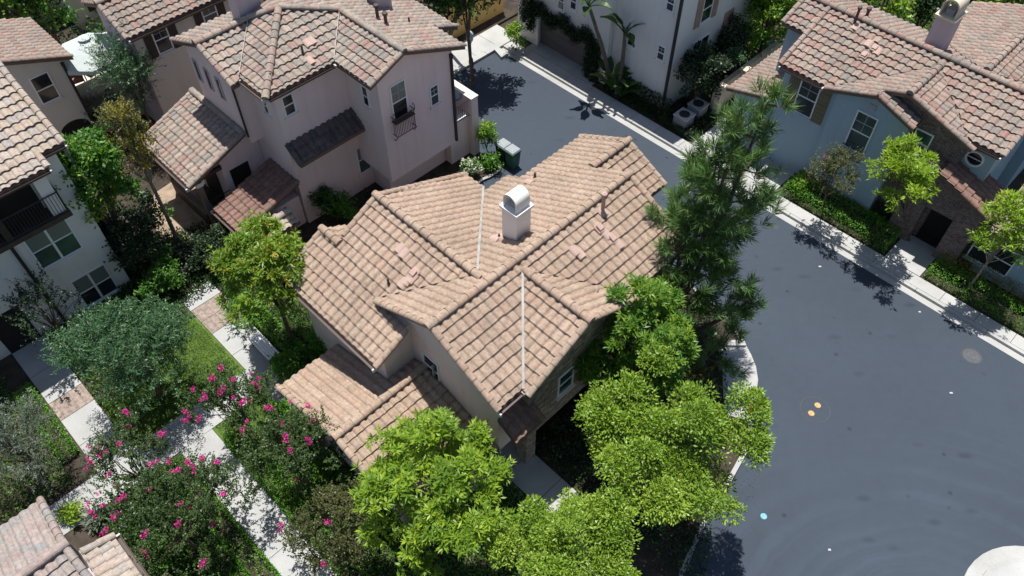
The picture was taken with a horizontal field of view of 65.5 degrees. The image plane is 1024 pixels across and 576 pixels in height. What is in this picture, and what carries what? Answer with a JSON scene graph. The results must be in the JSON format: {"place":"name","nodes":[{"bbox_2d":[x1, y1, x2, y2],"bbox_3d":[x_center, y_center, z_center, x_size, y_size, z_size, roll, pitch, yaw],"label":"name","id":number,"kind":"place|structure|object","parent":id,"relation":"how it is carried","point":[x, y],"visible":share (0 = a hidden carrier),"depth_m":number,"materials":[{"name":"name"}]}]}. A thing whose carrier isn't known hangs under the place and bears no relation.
{"place":"outdoors","nodes":[
{"label":"outdoors","id":0,"kind":"place"},
{"bbox_2d":[12,335,81,403],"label":"garden path","id":1,"kind":"structure","parent":0,"point":[38,371],"depth_m":30.59,"materials":[{"name":"concrete"}]},
{"bbox_2d":[0,496,148,575],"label":"house","id":2,"kind":"structure","parent":0,"point":[34,541],"depth_m":22.44,"materials":[{"name":"beige tile"}]},
{"bbox_2d":[61,400,131,471],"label":"garden path","id":3,"kind":"structure","parent":0,"point":[77,424],"depth_m":29.15,"materials":[{"name":"concrete"}]},
{"bbox_2d":[105,375,185,444],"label":"grass","id":4,"kind":"structure","parent":0,"point":[155,408],"depth_m":29.56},
{"bbox_2d":[49,349,291,534],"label":"garden path","id":5,"kind":"structure","parent":0,"point":[181,435],"depth_m":28.68,"materials":[{"name":"concrete"}]},
{"bbox_2d":[181,281,220,310],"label":"garden path","id":6,"kind":"structure","parent":0,"point":[196,301],"depth_m":32.88,"materials":[{"name":"concrete"}]},
{"bbox_2d":[181,429,337,575],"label":"garden path","id":7,"kind":"structure","parent":0,"point":[261,518],"depth_m":26.97,"materials":[{"name":"concrete"}]},
{"bbox_2d":[212,317,328,449],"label":"garden path","id":8,"kind":"structure","parent":0,"point":[239,347],"depth_m":31.35,"materials":[{"name":"concrete"}]},
{"bbox_2d":[140,0,479,251],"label":"house","id":9,"kind":"structure","parent":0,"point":[289,108],"depth_m":32.73,"materials":[{"name":"beige paint"}]},
{"bbox_2d":[389,78,408,125],"bbox_3d":[-4.530,-7.504,32.033,0.920,1.850,0.160,-38,60,-26],"label":"window","id":10,"kind":"structure","parent":9,"relation":"in","point":[398,92],"depth_m":31.92,"materials":[{"name":"white glass"}]},
{"bbox_2d":[452,25,507,68],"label":"pavement","id":11,"kind":"structure","parent":0,"point":[487,39],"depth_m":44.08,"materials":[{"name":"concrete"}]},
{"bbox_2d":[454,15,517,75],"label":"ground","id":12,"kind":"structure","parent":0,"point":[506,23],"depth_m":45.57,"materials":[{"name":"concrete"}]},
{"bbox_2d":[55,0,517,42],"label":"planting bed","id":13,"kind":"object","parent":12,"relation":"on","point":[510,9],"depth_m":45.41,"materials":[{"name":"soil"}]},
{"bbox_2d":[26,0,101,30],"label":"tree","id":14,"kind":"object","parent":13,"relation":"on","point":[89,12],"depth_m":44.43,"materials":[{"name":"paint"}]},
{"bbox_2d":[81,0,263,121],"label":"house","id":15,"kind":"structure","parent":13,"relation":"on","point":[153,26],"depth_m":36.00,"materials":[{"name":"paint"}]},
{"bbox_2d":[443,0,502,38],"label":"garden wall","id":16,"kind":"structure","parent":13,"relation":"on","point":[491,13],"depth_m":44.86,"materials":[{"name":"yellow paint"}]},
{"bbox_2d":[0,4,745,575],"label":"planting bed","id":17,"kind":"object","parent":12,"relation":"on","point":[644,562],"visible":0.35,"depth_m":28.09,"materials":[{"name":"soil"}]},
{"bbox_2d":[0,0,57,18],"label":"background tree","id":18,"kind":"object","parent":17,"relation":"on","point":[9,4],"visible":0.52,"depth_m":38.45,"materials":[{"name":"green plant"}]},
{"bbox_2d":[0,388,64,496],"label":"olive tree","id":19,"kind":"object","parent":17,"relation":"on","point":[30,459],"visible":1,"depth_m":25.65,"materials":[{"name":"green plant"}]},
{"bbox_2d":[0,377,73,524],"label":"ground cover","id":20,"kind":"object","parent":17,"relation":"on","point":[26,476],"visible":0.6,"depth_m":27.69,"materials":[{"name":"green plant"}]},
{"bbox_2d":[1,260,90,349],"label":"dark shrub","id":21,"kind":"object","parent":17,"relation":"on","point":[25,300],"visible":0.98,"depth_m":28.95,"materials":[{"name":"green plant"}]},
{"bbox_2d":[13,382,80,462],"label":"lawn","id":22,"kind":"structure","parent":17,"relation":"on","point":[17,396],"depth_m":28.61,"materials":[{"name":"green plant"}]},
{"bbox_2d":[14,0,87,44],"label":"background tree","id":23,"kind":"object","parent":17,"relation":"on","point":[50,12],"visible":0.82,"depth_m":39.80,"materials":[{"name":"green plant"}]},
{"bbox_2d":[0,60,134,359],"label":"house","id":24,"kind":"structure","parent":17,"relation":"on","point":[40,221],"depth_m":28.99,"materials":[{"name":"white paint"}]},
{"bbox_2d":[0,306,40,353],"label":"door","id":25,"kind":"structure","parent":24,"relation":"in","point":[10,336],"depth_m":30.68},
{"bbox_2d":[23,219,86,272],"bbox_3d":[-17.147,-1.654,29.777,1.740,1.880,0.160,-38,60,-26],"label":"window","id":26,"kind":"structure","parent":24,"relation":"in","point":[58,243],"depth_m":29.87,"materials":[{"name":"glass"}]},
{"bbox_2d":[70,263,120,309],"bbox_3d":[-16.850,-0.068,32.223,0.160,1.720,1.540,38,60,26],"label":"window","id":27,"kind":"structure","parent":24,"relation":"in","point":[98,281],"depth_m":32.21,"materials":[{"name":"glass"}]},
{"bbox_2d":[53,495,84,529],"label":"bush","id":28,"kind":"object","parent":17,"relation":"on","point":[67,510],"visible":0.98,"depth_m":26.54,"materials":[{"name":"green plant"}]},
{"bbox_2d":[49,384,93,420],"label":"paver path","id":29,"kind":"structure","parent":17,"relation":"on","point":[72,401],"depth_m":29.77,"materials":[{"name":"beige stone"}]},
{"bbox_2d":[0,15,143,151],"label":"house","id":30,"kind":"structure","parent":17,"relation":"on","point":[34,55],"depth_m":35.81,"materials":[{"name":"paint"}]},
{"bbox_2d":[28,71,63,107],"bbox_3d":[-20.833,-8.880,35.557,0.160,1.500,0.970,38,60,26],"label":"window","id":31,"kind":"structure","parent":30,"relation":"in","point":[43,85],"depth_m":35.57,"materials":[{"name":"white glass"}]},
{"bbox_2d":[61,33,122,90],"bbox_3d":[-19.416,-10.500,37.133,3.023,2.880,3.023,0,51,0],"label":"patio umbrella","id":32,"kind":"object","parent":30,"relation":"on","point":[76,66],"visible":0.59,"depth_m":35.93,"materials":[{"name":"fabric"}]},
{"bbox_2d":[79,502,117,534],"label":"agave","id":33,"kind":"object","parent":17,"relation":"on","point":[88,518],"visible":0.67,"depth_m":26.45,"materials":[{"name":"green plant"}]},
{"bbox_2d":[55,123,145,266],"bbox_3d":[-15.824,-3.271,31.139,3.654,7.603,3.334,0,51,0],"label":"citrus tree","id":34,"kind":"object","parent":17,"relation":"on","point":[96,164],"visible":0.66,"depth_m":29.22,"materials":[{"name":"green plant"}]},
{"bbox_2d":[81,87,145,133],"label":"shrub","id":35,"kind":"object","parent":17,"relation":"on","point":[98,102],"visible":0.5,"depth_m":37.72,"materials":[{"name":"green plant"}]},
{"bbox_2d":[44,272,189,410],"bbox_3d":[-15.137,1.921,31.483,5.021,0.506,4.796,38,60,26],"label":"ground cover","id":36,"kind":"object","parent":17,"relation":"on","point":[96,375],"visible":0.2,"depth_m":31.35,"materials":[{"name":"green plant"}]},
{"bbox_2d":[38,291,201,412],"bbox_3d":[-13.419,2.352,27.980,4.932,5.482,4.812,0,51,0],"label":"olive tree","id":37,"kind":"object","parent":17,"relation":"on","point":[103,325],"visible":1,"depth_m":26.80,"materials":[{"name":"green plant"}]},
{"bbox_2d":[79,12,167,126],"bbox_3d":[-17.405,-9.173,36.556,3.786,6.556,3.500,0,51,0],"label":"olive tree","id":38,"kind":"object","parent":17,"relation":"on","point":[132,69],"visible":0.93,"depth_m":35.11,"materials":[{"name":"green plant"}]},
{"bbox_2d":[80,403,174,509],"bbox_3d":[-12.412,5.690,26.118,3.137,4.199,3.858,0,51,0],"label":"crape myrtle","id":39,"kind":"object","parent":17,"relation":"on","point":[113,445],"visible":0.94,"depth_m":25.19,"materials":[{"name":"green plant"}]},
{"bbox_2d":[84,91,177,237],"bbox_3d":[-14.861,-4.353,31.831,2.883,7.882,2.536,19,54,15],"label":"yellow tree","id":40,"kind":"object","parent":17,"relation":"on","point":[136,149],"visible":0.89,"depth_m":30.01,"materials":[{"name":"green plant"}]},
{"bbox_2d":[86,187,179,271],"bbox_3d":[-15.697,-2.124,32.705,3.693,3.727,4.048,-17,53,-13],"label":"dark shrub","id":41,"kind":"object","parent":17,"relation":"on","point":[142,238],"visible":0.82,"depth_m":31.70,"materials":[{"name":"green plant"}]},
{"bbox_2d":[102,371,188,447],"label":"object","id":42,"kind":"structure","parent":17,"relation":"on","point":[170,419],"depth_m":29.53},
{"bbox_2d":[133,255,188,302],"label":"dark shrub","id":43,"kind":"object","parent":17,"relation":"on","point":[163,273],"visible":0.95,"depth_m":32.09,"materials":[{"name":"green plant"}]},
{"bbox_2d":[111,220,221,313],"bbox_3d":[-14.219,-1.083,33.856,5.314,0.586,4.985,-23,55,-18],"label":"ground cover","id":44,"kind":"object","parent":17,"relation":"on","point":[167,235],"visible":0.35,"depth_m":33.28,"materials":[{"name":"green plant"}]},
{"bbox_2d":[87,448,265,575],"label":"crape myrtle","id":45,"kind":"object","parent":17,"relation":"on","point":[194,472],"visible":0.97,"depth_m":24.16,"materials":[{"name":"green plant"}]},
{"bbox_2d":[108,465,246,575],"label":"ground cover","id":46,"kind":"object","parent":17,"relation":"on","point":[219,557],"visible":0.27,"depth_m":26.02,"materials":[{"name":"green plant"}]},
{"bbox_2d":[154,234,205,276],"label":"dark shrub","id":47,"kind":"object","parent":17,"relation":"on","point":[181,251],"visible":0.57,"depth_m":33.20,"materials":[{"name":"green plant"}]},
{"bbox_2d":[152,183,221,247],"bbox_3d":[-15.048,-3.442,36.023,2.624,0.065,4.208,-35,59,-25],"label":"mulch bed","id":48,"kind":"object","parent":17,"relation":"on","point":[186,215],"visible":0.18,"depth_m":35.95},
{"bbox_2d":[153,313,244,405],"bbox_3d":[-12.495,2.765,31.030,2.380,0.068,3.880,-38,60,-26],"label":"lawn","id":49,"kind":"structure","parent":17,"relation":"on","point":[205,352],"depth_m":30.95,"materials":[{"name":"green plant"}]},
{"bbox_2d":[176,219,230,276],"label":"dark shrub","id":50,"kind":"object","parent":17,"relation":"on","point":[217,229],"visible":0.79,"depth_m":33.19,"materials":[{"name":"green plant"}]},
{"bbox_2d":[191,293,240,333],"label":"paver path","id":51,"kind":"structure","parent":17,"relation":"on","point":[208,316],"depth_m":32.30,"materials":[{"name":"beige stone"}]},
{"bbox_2d":[163,453,280,575],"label":"edging plants","id":52,"kind":"object","parent":17,"relation":"on","point":[245,534],"visible":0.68,"depth_m":26.22,"materials":[{"name":"green plant"}]},
{"bbox_2d":[174,357,285,436],"bbox_3d":[-9.407,4.019,27.403,3.217,4.291,2.991,8,52,7],"label":"crape myrtle","id":53,"kind":"object","parent":17,"relation":"on","point":[226,388],"visible":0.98,"depth_m":26.37,"materials":[{"name":"green plant"}]},
{"bbox_2d":[205,208,306,344],"bbox_3d":[-8.746,0.096,29.061,4.100,6.623,4.361,0,51,0],"label":"broadleaf tree","id":54,"kind":"object","parent":17,"relation":"on","point":[263,262],"visible":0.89,"depth_m":26.97,"materials":[{"name":"green plant"}]},
{"bbox_2d":[209,254,318,364],"bbox_3d":[-9.127,1.035,32.185,7.909,0.509,2.573,38,60,26],"label":"ground cover","id":55,"kind":"object","parent":17,"relation":"on","point":[301,320],"visible":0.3,"depth_m":31.94,"materials":[{"name":"green plant"}]},
{"bbox_2d":[213,395,339,517],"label":"lawn","id":56,"kind":"structure","parent":17,"relation":"on","point":[218,431],"depth_m":28.11,"materials":[{"name":"green plant"}]},
{"bbox_2d":[236,291,316,368],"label":"edging plants","id":57,"kind":"object","parent":17,"relation":"on","point":[270,335],"visible":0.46,"depth_m":31.28,"materials":[{"name":"green plant"}]},
{"bbox_2d":[267,347,305,384],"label":"shrub","id":58,"kind":"object","parent":17,"relation":"on","point":[285,366],"visible":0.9,"depth_m":30.07,"materials":[{"name":"green plant"}]},
{"bbox_2d":[232,399,349,498],"bbox_3d":[-7.040,5.406,26.161,3.613,4.488,3.264,-14,53,-11],"label":"crape myrtle","id":59,"kind":"object","parent":17,"relation":"on","point":[303,426],"visible":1,"depth_m":25.04,"materials":[{"name":"green plant"}]},
{"bbox_2d":[222,427,369,575],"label":"edging plants","id":60,"kind":"object","parent":17,"relation":"on","point":[279,503],"visible":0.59,"depth_m":27.21,"materials":[{"name":"green plant"}]},
{"bbox_2d":[307,183,340,226],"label":"bush","id":61,"kind":"object","parent":17,"relation":"on","point":[324,196],"visible":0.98,"depth_m":34.57,"materials":[{"name":"green plant"}]},
{"bbox_2d":[271,468,392,575],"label":"crape myrtle","id":62,"kind":"object","parent":17,"relation":"on","point":[333,497],"visible":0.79,"depth_m":23.98,"materials":[{"name":"green plant"}]},
{"bbox_2d":[331,187,359,221],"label":"bush","id":63,"kind":"object","parent":17,"relation":"on","point":[344,205],"visible":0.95,"depth_m":34.88,"materials":[{"name":"green plant"}]},
{"bbox_2d":[257,419,592,575],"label":"ground cover","id":64,"kind":"object","parent":17,"relation":"on","point":[328,472],"visible":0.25,"depth_m":26.23,"materials":[{"name":"green plant"}]},
{"bbox_2d":[348,405,523,575],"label":"broadleaf tree","id":65,"kind":"object","parent":17,"relation":"on","point":[426,432],"visible":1,"depth_m":22.43,"materials":[{"name":"green plant"}]},
{"bbox_2d":[275,134,689,527],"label":"house","id":66,"kind":"structure","parent":17,"relation":"on","point":[465,297],"depth_m":26.03,"materials":[{"name":"beige tile"}]},
{"bbox_2d":[484,483,643,575],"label":"feathery tree","id":67,"kind":"object","parent":17,"relation":"on","point":[553,538],"visible":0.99,"depth_m":21.12,"materials":[{"name":"green plant"}]},
{"bbox_2d":[537,400,605,457],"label":"shrub","id":68,"kind":"object","parent":17,"relation":"on","point":[556,421],"visible":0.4,"depth_m":28.12,"materials":[{"name":"green plant"}]},
{"bbox_2d":[535,276,730,575],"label":"ground cover","id":69,"kind":"object","parent":17,"relation":"on","point":[681,550],"visible":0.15,"depth_m":27.67,"materials":[{"name":"green plant"}]},
{"bbox_2d":[571,271,700,399],"bbox_3d":[3.959,2.009,27.036,4.494,7.383,4.648,0,51,0],"label":"broadleaf tree","id":70,"kind":"object","parent":17,"relation":"on","point":[652,306],"visible":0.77,"depth_m":25.18,"materials":[{"name":"green plant"}]},
{"bbox_2d":[570,337,776,529],"bbox_3d":[4.618,5.408,24.362,5.584,7.290,5.421,0,51,0],"label":"feathery tree","id":71,"kind":"object","parent":17,"relation":"on","point":[615,417],"visible":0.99,"depth_m":22.20,"materials":[{"name":"green plant"}]},
{"bbox_2d":[691,302,755,381],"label":"shrub","id":72,"kind":"object","parent":17,"relation":"on","point":[733,329],"visible":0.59,"depth_m":29.38,"materials":[{"name":"green plant"}]},
{"bbox_2d":[503,45,1023,356],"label":"kerb","id":73,"kind":"structure","parent":12,"relation":"on","point":[999,339],"depth_m":34.98,"materials":[{"name":"concrete"}]},
{"bbox_2d":[515,0,1023,337],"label":"planting bed","id":74,"kind":"object","parent":12,"relation":"on","point":[1017,183],"depth_m":35.28,"materials":[{"name":"soil"}]},
{"bbox_2d":[580,0,614,92],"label":"bird of paradise","id":75,"kind":"object","parent":74,"relation":"on","point":[586,9],"visible":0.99,"depth_m":38.37,"materials":[{"name":"green plant"}]},
{"bbox_2d":[600,13,639,96],"bbox_3d":[5.619,-11.756,39.692,2.008,4.708,2.423,-36,60,-25],"label":"bird of paradise","id":76,"kind":"object","parent":74,"relation":"on","point":[631,37],"visible":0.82,"depth_m":38.64,"materials":[{"name":"green plant"}]},
{"bbox_2d":[518,0,753,110],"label":"house","id":77,"kind":"structure","parent":74,"relation":"on","point":[668,34],"depth_m":39.06,"materials":[{"name":"white paint"}]},
{"bbox_2d":[518,0,600,83],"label":"climbing vine","id":78,"kind":"object","parent":77,"relation":"attached to","point":[576,35],"visible":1,"depth_m":41.35,"materials":[{"name":"green plant"}]},
{"bbox_2d":[540,16,587,65],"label":"garage door","id":79,"kind":"structure","parent":77,"relation":"in","point":[555,40],"depth_m":42.92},
{"bbox_2d":[612,76,672,120],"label":"hedge","id":80,"kind":"object","parent":74,"relation":"on","point":[668,107],"visible":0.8,"depth_m":39.97,"materials":[{"name":"green plant"}]},
{"bbox_2d":[601,85,719,139],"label":"ground cover","id":81,"kind":"object","parent":74,"relation":"on","point":[682,103],"visible":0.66,"depth_m":40.07,"materials":[{"name":"green plant"}]},
{"bbox_2d":[673,39,735,100],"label":"dark shrub","id":82,"kind":"object","parent":74,"relation":"on","point":[708,61],"visible":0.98,"depth_m":37.95,"materials":[{"name":"green plant"}]},
{"bbox_2d":[712,12,752,78],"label":"dark shrub","id":83,"kind":"object","parent":74,"relation":"on","point":[728,39],"visible":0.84,"depth_m":39.73,"materials":[{"name":"green plant"}]},
{"bbox_2d":[709,36,785,112],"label":"garden wall","id":84,"kind":"structure","parent":74,"relation":"on","point":[734,76],"depth_m":40.57,"materials":[{"name":"beige paint"}]},
{"bbox_2d":[734,0,797,53],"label":"citrus tree","id":85,"kind":"object","parent":74,"relation":"on","point":[774,9],"visible":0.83,"depth_m":40.04,"materials":[{"name":"green plant"}]},
{"bbox_2d":[804,140,867,210],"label":"crape myrtle","id":86,"kind":"object","parent":74,"relation":"on","point":[831,169],"visible":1,"depth_m":32.89,"materials":[{"name":"green plant"}]},
{"bbox_2d":[781,169,902,254],"bbox_3d":[14.687,-3.498,35.629,1.689,0.752,5.370,-37,60,-26],"label":"hedge","id":87,"kind":"object","parent":74,"relation":"on","point":[883,223],"visible":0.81,"depth_m":35.28,"materials":[{"name":"green plant"}]},
{"bbox_2d":[725,0,1023,297],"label":"house","id":88,"kind":"structure","parent":74,"relation":"on","point":[948,87],"depth_m":33.20,"materials":[{"name":"tile"}]},
{"bbox_2d":[791,80,820,121],"bbox_3d":[12.873,-8.254,34.823,0.160,1.850,1.070,-38,60,-26],"label":"window","id":89,"kind":"structure","parent":88,"relation":"in","point":[809,94],"depth_m":34.86,"materials":[{"name":"white glass"}]},
{"bbox_2d":[841,109,878,158],"bbox_3d":[14.728,-6.517,33.684,0.160,2.050,1.070,-38,60,-26],"label":"window","id":90,"kind":"structure","parent":88,"relation":"in","point":[863,126],"depth_m":33.61,"materials":[{"name":"white glass"}]},
{"bbox_2d":[919,210,952,242],"bbox_3d":[18.332,-2.904,34.221,0.050,2.280,1.150,-38,60,-26],"label":"door","id":91,"kind":"structure","parent":88,"relation":"in","point":[936,224],"depth_m":34.45,"materials":[{"name":"black wood"}]},
{"bbox_2d":[963,236,1021,280],"bbox_3d":[19.739,-1.300,32.739,0.160,1.450,1.820,-38,60,-26],"label":"window","id":92,"kind":"structure","parent":88,"relation":"in","point":[1004,266],"depth_m":32.85,"materials":[{"name":"glass"}]},
{"bbox_2d":[857,0,915,20],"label":"background tree","id":93,"kind":"object","parent":74,"relation":"on","point":[899,10],"visible":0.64,"depth_m":39.45,"materials":[{"name":"green plant"}]},
{"bbox_2d":[860,132,941,240],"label":"street tree","id":94,"kind":"object","parent":74,"relation":"on","point":[898,158],"visible":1,"depth_m":30.71,"materials":[{"name":"green plant"}]},
{"bbox_2d":[897,0,953,28],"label":"background tree","id":95,"kind":"object","parent":74,"relation":"on","point":[923,8],"visible":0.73,"depth_m":40.20,"materials":[{"name":"green plant"}]},
{"bbox_2d":[922,255,1023,334],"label":"hedge","id":96,"kind":"object","parent":74,"relation":"on","point":[937,263],"visible":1,"depth_m":32.66,"materials":[{"name":"green plant"}]},
{"bbox_2d":[942,251,1023,307],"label":"hedge","id":97,"kind":"object","parent":74,"relation":"on","point":[997,284],"visible":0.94,"depth_m":32.98,"materials":[{"name":"green plant"}]},
{"bbox_2d":[965,185,1023,290],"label":"street tree","id":98,"kind":"object","parent":74,"relation":"on","point":[1013,217],"visible":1,"depth_m":29.58,"materials":[{"name":"green plant"}]},
{"bbox_2d":[497,440,598,561],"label":"garden path","id":99,"kind":"structure","parent":0,"point":[535,475],"depth_m":27.84,"materials":[{"name":"concrete"}]},
{"bbox_2d":[526,42,596,85],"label":"driveway apron","id":100,"kind":"object","parent":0,"point":[558,59],"visible":0.61,"depth_m":43.10,"materials":[{"name":"concrete"}]},
{"bbox_2d":[638,72,803,334],"bbox_3d":[6.438,-1.774,26.814,5.513,12.380,5.131,0,51,0],"label":"pine tree","id":101,"kind":"object","parent":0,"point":[715,231],"visible":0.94,"depth_m":25.54,"materials":[{"name":"green plant"}]},
{"bbox_2d":[454,53,1023,575],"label":"road","id":102,"kind":"structure","parent":0,"point":[900,461],"depth_m":29.64,"materials":[{"name":"grey asphalt"}]},
{"bbox_2d":[439,0,497,85],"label":"background tree","id":103,"kind":"object","parent":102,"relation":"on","point":[469,6],"visible":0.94,"depth_m":38.49,"materials":[{"name":"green plant"}]},
{"bbox_2d":[669,361,722,403],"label":"shrub","id":104,"kind":"object","parent":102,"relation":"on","point":[697,375],"visible":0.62,"depth_m":28.96,"materials":[{"name":"green plant"}]},
{"bbox_2d":[501,48,1023,363],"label":"gutter strip","id":105,"kind":"object","parent":102,"relation":"on","point":[945,313],"visible":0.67,"depth_m":34.89,"materials":[{"name":"concrete"}]},
{"bbox_2d":[964,546,1023,575],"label":"island kerb","id":106,"kind":"structure","parent":102,"relation":"on","point":[981,564],"depth_m":26.18,"materials":[{"name":"concrete"}]},
{"bbox_2d":[722,347,756,418],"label":"pavement","id":107,"kind":"structure","parent":0,"point":[743,356],"depth_m":30.61,"materials":[{"name":"concrete"}]},
{"bbox_2d":[506,40,1023,350],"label":"pavement","id":108,"kind":"structure","parent":0,"point":[978,317],"depth_m":35.29,"materials":[{"name":"concrete"}]},
{"bbox_2d":[744,156,794,188],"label":"garden path","id":109,"kind":"structure","parent":0,"point":[783,178],"depth_m":37.52,"materials":[{"name":"concrete"}]},
{"bbox_2d":[885,235,935,275],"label":"garden path","id":110,"kind":"structure","parent":0,"point":[913,255],"depth_m":34.36,"materials":[{"name":"concrete"}]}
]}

